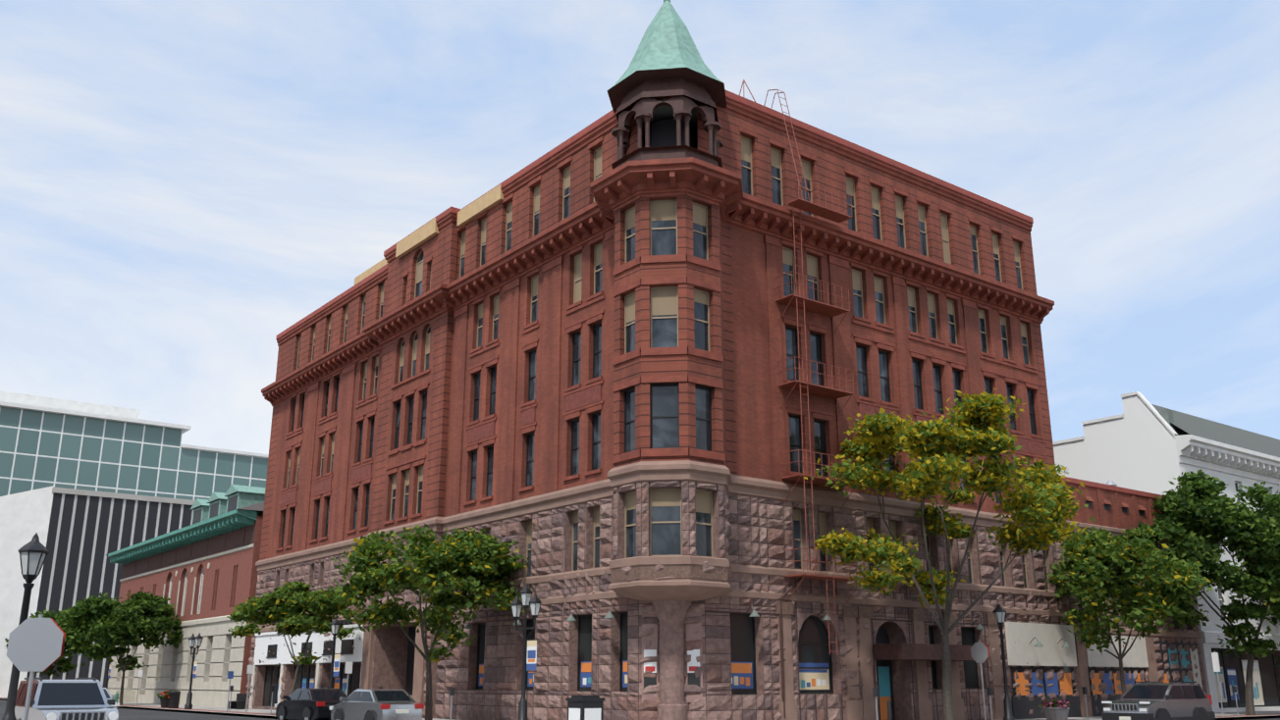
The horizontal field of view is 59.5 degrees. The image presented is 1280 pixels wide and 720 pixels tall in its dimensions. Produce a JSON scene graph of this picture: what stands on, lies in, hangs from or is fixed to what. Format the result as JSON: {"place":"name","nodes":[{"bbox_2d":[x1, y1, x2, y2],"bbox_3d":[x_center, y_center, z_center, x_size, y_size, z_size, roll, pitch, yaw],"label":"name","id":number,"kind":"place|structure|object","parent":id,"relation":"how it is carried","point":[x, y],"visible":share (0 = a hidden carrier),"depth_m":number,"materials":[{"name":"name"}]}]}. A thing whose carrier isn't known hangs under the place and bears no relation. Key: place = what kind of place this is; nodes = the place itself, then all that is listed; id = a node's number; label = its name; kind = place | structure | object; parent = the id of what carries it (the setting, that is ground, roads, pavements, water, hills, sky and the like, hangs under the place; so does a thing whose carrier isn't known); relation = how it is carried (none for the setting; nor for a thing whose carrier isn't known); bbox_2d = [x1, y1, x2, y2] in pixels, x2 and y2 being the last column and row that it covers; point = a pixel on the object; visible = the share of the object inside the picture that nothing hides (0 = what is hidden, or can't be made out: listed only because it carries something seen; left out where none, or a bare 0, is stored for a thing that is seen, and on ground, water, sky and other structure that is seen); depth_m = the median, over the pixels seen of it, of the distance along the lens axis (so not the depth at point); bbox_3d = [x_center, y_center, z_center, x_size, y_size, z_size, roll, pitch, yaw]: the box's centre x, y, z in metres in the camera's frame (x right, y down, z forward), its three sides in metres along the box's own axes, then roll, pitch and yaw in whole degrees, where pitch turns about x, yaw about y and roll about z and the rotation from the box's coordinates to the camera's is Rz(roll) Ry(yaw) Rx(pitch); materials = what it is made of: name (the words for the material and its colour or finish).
{"place":"outdoors","nodes":[
{"label":"outdoors","id":0,"kind":"place"},
{"bbox_2d":[0,485,195,697],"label":"fin building","id":1,"kind":"structure","parent":0,"point":[81,534],"depth_m":125.22,"materials":[{"name":"concrete"}]},
{"bbox_2d":[227,693,246,709],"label":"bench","id":2,"kind":"object","parent":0,"point":[240,703],"visible":1,"depth_m":67.80,"materials":[{"name":"black metal"}]},
{"bbox_2d":[0,699,1279,719],"bbox_3d":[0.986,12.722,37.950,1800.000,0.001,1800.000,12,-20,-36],"label":"ground","id":3,"kind":"structure","parent":0,"point":[132,715],"depth_m":57.72,"materials":[{"name":"grey asphalt"}]},
{"bbox_2d":[0,533,49,719],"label":"lamp","id":4,"kind":"object","parent":3,"relation":"on","point":[33,553],"visible":0.96,"depth_m":20.71,"materials":[{"name":"black metal"}]},
{"bbox_2d":[6,614,65,719],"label":"stop sign","id":5,"kind":"object","parent":3,"relation":"on","point":[35,645],"visible":1,"depth_m":16.31,"materials":[{"name":"silver metal"}]},
{"bbox_2d":[14,678,118,719],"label":"car","id":6,"kind":"object","parent":3,"relation":"on","point":[80,699],"visible":0.96,"depth_m":27.98,"materials":[{"name":"grey paint"}]},
{"bbox_2d":[103,688,119,709],"bbox_3d":[-25.418,15.812,51.350,2.000,1.460,4.702,12,-20,-36],"label":"sedan car","id":7,"kind":"object","parent":3,"relation":"on","point":[108,696],"visible":0.08,"depth_m":51.08,"materials":[{"name":"grey paint"}]},
{"bbox_2d":[274,688,347,719],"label":"dark sedan","id":8,"kind":"object","parent":3,"relation":"on","point":[306,704],"visible":0.73,"depth_m":46.68,"materials":[{"name":"grey paint"}]},
{"bbox_2d":[329,689,424,719],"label":"car","id":9,"kind":"object","parent":3,"relation":"on","point":[378,705],"visible":1,"depth_m":41.99,"materials":[{"name":"grey paint"}]},
{"bbox_2d":[0,697,1279,719],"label":"sidewalks","id":10,"kind":"structure","parent":3,"relation":"on","point":[250,713],"depth_m":59.99,"materials":[{"name":"concrete"}]},
{"bbox_2d":[4,607,106,680],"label":"tree","id":11,"kind":"object","parent":10,"relation":"on","point":[62,663],"visible":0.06,"depth_m":100.66,"materials":[{"name":"green plant"}]},
{"bbox_2d":[105,662,111,689],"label":"lamp","id":12,"kind":"object","parent":10,"relation":"on","point":[109,671],"visible":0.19,"depth_m":83.42,"materials":[{"name":"black metal"}]},
{"bbox_2d":[61,590,183,705],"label":"tree","id":13,"kind":"object","parent":10,"relation":"on","point":[138,616],"visible":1,"depth_m":79.91,"materials":[{"name":"green plant"}]},
{"bbox_2d":[0,390,268,500],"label":"glass office building","id":14,"kind":"structure","parent":10,"relation":"on","point":[50,442],"depth_m":179.08,"materials":[{"name":"teal glass"}]},
{"bbox_2d":[135,669,143,706],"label":"sign","id":15,"kind":"object","parent":10,"relation":"on","point":[139,673],"visible":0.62,"depth_m":75.74,"materials":[{"name":"silver metal"}]},
{"bbox_2d":[156,690,171,708],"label":"planter","id":16,"kind":"object","parent":10,"relation":"on","point":[164,699],"visible":0.73,"depth_m":71.12,"materials":[{"name":"black metal"}]},
{"bbox_2d":[168,691,180,708],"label":"trash bin","id":17,"kind":"object","parent":10,"relation":"on","point":[174,699],"visible":0.88,"depth_m":69.63,"materials":[{"name":"black metal"}]},
{"bbox_2d":[106,484,266,707],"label":"brick neighbour","id":18,"kind":"structure","parent":10,"relation":"on","point":[200,571],"depth_m":81.31,"materials":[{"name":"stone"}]},
{"bbox_2d":[184,633,203,709],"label":"lamp","id":19,"kind":"object","parent":10,"relation":"on","point":[195,641],"visible":0.98,"depth_m":67.90,"materials":[{"name":"black metal"}]},
{"bbox_2d":[226,670,233,712],"bbox_3d":[-22.580,18.206,61.477,0.300,2.200,0.070,12,-20,-36],"label":"street sign","id":20,"kind":"object","parent":10,"relation":"on","point":[230,674],"visible":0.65,"depth_m":61.61,"materials":[{"name":"blue metal"}]},
{"bbox_2d":[245,664,253,713],"bbox_3d":[-20.746,17.405,59.237,0.320,2.500,0.070,12,-20,-36],"label":"street sign","id":21,"kind":"object","parent":10,"relation":"on","point":[249,669],"visible":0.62,"depth_m":59.41,"materials":[{"name":"silver metal"}]},
{"bbox_2d":[226,581,356,696],"bbox_3d":[-17.876,14.491,56.606,5.530,6.676,7.408,12,-20,-36],"label":"tree","id":22,"kind":"object","parent":10,"relation":"on","point":[300,599],"visible":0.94,"depth_m":56.40,"materials":[{"name":"green plant"}]},
{"bbox_2d":[329,616,340,689],"bbox_3d":[-14.088,14.173,51.709,0.520,4.550,1.055,12,-20,-36],"label":"lamp","id":23,"kind":"object","parent":10,"relation":"on","point":[336,658],"visible":0.69,"depth_m":51.91,"materials":[{"name":"black metal"}]},
{"bbox_2d":[344,660,352,696],"bbox_3d":[-12.982,14.627,49.578,0.320,2.500,0.070,12,-20,-36],"label":"street sign","id":24,"kind":"object","parent":10,"relation":"on","point":[347,667],"visible":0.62,"depth_m":49.78,"materials":[{"name":"silver metal"}]},
{"bbox_2d":[325,524,532,719],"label":"tree","id":25,"kind":"object","parent":10,"relation":"on","point":[473,565],"visible":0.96,"depth_m":44.61,"materials":[{"name":"green plant"}]},
{"bbox_2d":[510,584,541,719],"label":"triple lamp","id":26,"kind":"object","parent":10,"relation":"on","point":[516,606],"visible":1,"depth_m":39.15,"materials":[{"name":"black metal"}]},
{"bbox_2d":[565,695,605,719],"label":"trash bin","id":27,"kind":"object","parent":10,"relation":"on","point":[585,708],"visible":1,"depth_m":32.86,"materials":[{"name":"black metal"}]},
{"bbox_2d":[228,686,1238,719],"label":"parking meters","id":28,"kind":"object","parent":10,"relation":"on","point":[875,692],"visible":0.62,"depth_m":46.12,"materials":[{"name":"silver metal"}]},
{"bbox_2d":[886,699,892,719],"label":"bollard","id":29,"kind":"object","parent":10,"relation":"on","point":[888,702],"visible":1,"depth_m":40.14,"materials":[{"name":"black metal"}]},
{"bbox_2d":[803,386,1095,719],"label":"tree","id":30,"kind":"object","parent":10,"relation":"on","point":[974,431],"visible":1,"depth_m":42.51,"materials":[{"name":"green plant"}]},
{"bbox_2d":[970,640,989,719],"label":"stop sign","id":31,"kind":"object","parent":10,"relation":"on","point":[980,653],"visible":1,"depth_m":42.68,"materials":[{"name":"silver metal"}]},
{"bbox_2d":[992,602,1014,719],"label":"lamp","id":32,"kind":"object","parent":10,"relation":"on","point":[998,612],"visible":1,"depth_m":43.98,"materials":[{"name":"black metal"}]},
{"bbox_2d":[1037,698,1071,719],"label":"planter","id":33,"kind":"object","parent":10,"relation":"on","point":[1055,710],"visible":1,"depth_m":45.28,"materials":[{"name":"concrete"}]},
{"bbox_2d":[1045,524,1212,695],"bbox_3d":[21.210,11.561,50.044,5.764,8.661,8.487,4,-16,-12],"label":"tree","id":34,"kind":"object","parent":10,"relation":"on","point":[1105,563],"visible":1,"depth_m":48.92,"materials":[{"name":"green plant"}]},
{"bbox_2d":[1057,477,1207,717],"bbox_3d":[16.548,15.067,69.376,12.350,12.600,30.200,12,-20,-36],"label":"annex","id":35,"kind":"object","parent":10,"relation":"on","point":[1172,654],"visible":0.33,"depth_m":57.46,"materials":[{"name":"red brick"}]},
{"bbox_2d":[1138,469,1279,715],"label":"tree","id":36,"kind":"object","parent":10,"relation":"on","point":[1196,500],"visible":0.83,"depth_m":55.70,"materials":[{"name":"green plant"}]},
{"bbox_2d":[1211,651,1224,717],"bbox_3d":[27.568,15.431,53.279,0.070,3.000,0.300,12,-20,-36],"label":"sign","id":37,"kind":"object","parent":10,"relation":"on","point":[1215,662],"visible":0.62,"depth_m":53.48,"materials":[{"name":"silver metal"}]},
{"bbox_2d":[1259,592,1279,613],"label":"tree","id":38,"kind":"object","parent":10,"relation":"on","point":[1272,600],"depth_m":64.25,"materials":[{"name":"green plant"}]},
{"bbox_2d":[1101,682,1215,719],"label":"car","id":39,"kind":"object","parent":3,"relation":"on","point":[1157,701],"visible":1,"depth_m":40.53,"materials":[{"name":"grey paint"}]},
{"bbox_2d":[0,0,1279,454],"label":"sky","id":40,"kind":"structure","parent":0,"point":[184,184],"materials":[{"name":"blue"}]},
{"bbox_2d":[245,0,1081,719],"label":"building","id":41,"kind":"structure","parent":0,"point":[561,365],"depth_m":47.65,"materials":[{"name":"red brick"}]},
{"bbox_2d":[464,605,1070,647],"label":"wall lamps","id":42,"kind":"object","parent":41,"relation":"attached to","point":[610,615],"depth_m":43.14,"materials":[{"name":"black metal"}]},
{"bbox_2d":[739,79,863,718],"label":"fire escape","id":43,"kind":"object","parent":41,"relation":"attached to","point":[796,300],"visible":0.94,"depth_m":45.45,"materials":[{"name":"brown metal"}]},
{"bbox_2d":[1052,391,1279,712],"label":"white building","id":44,"kind":"structure","parent":0,"point":[1142,444],"depth_m":65.99,"materials":[{"name":"white paint"}]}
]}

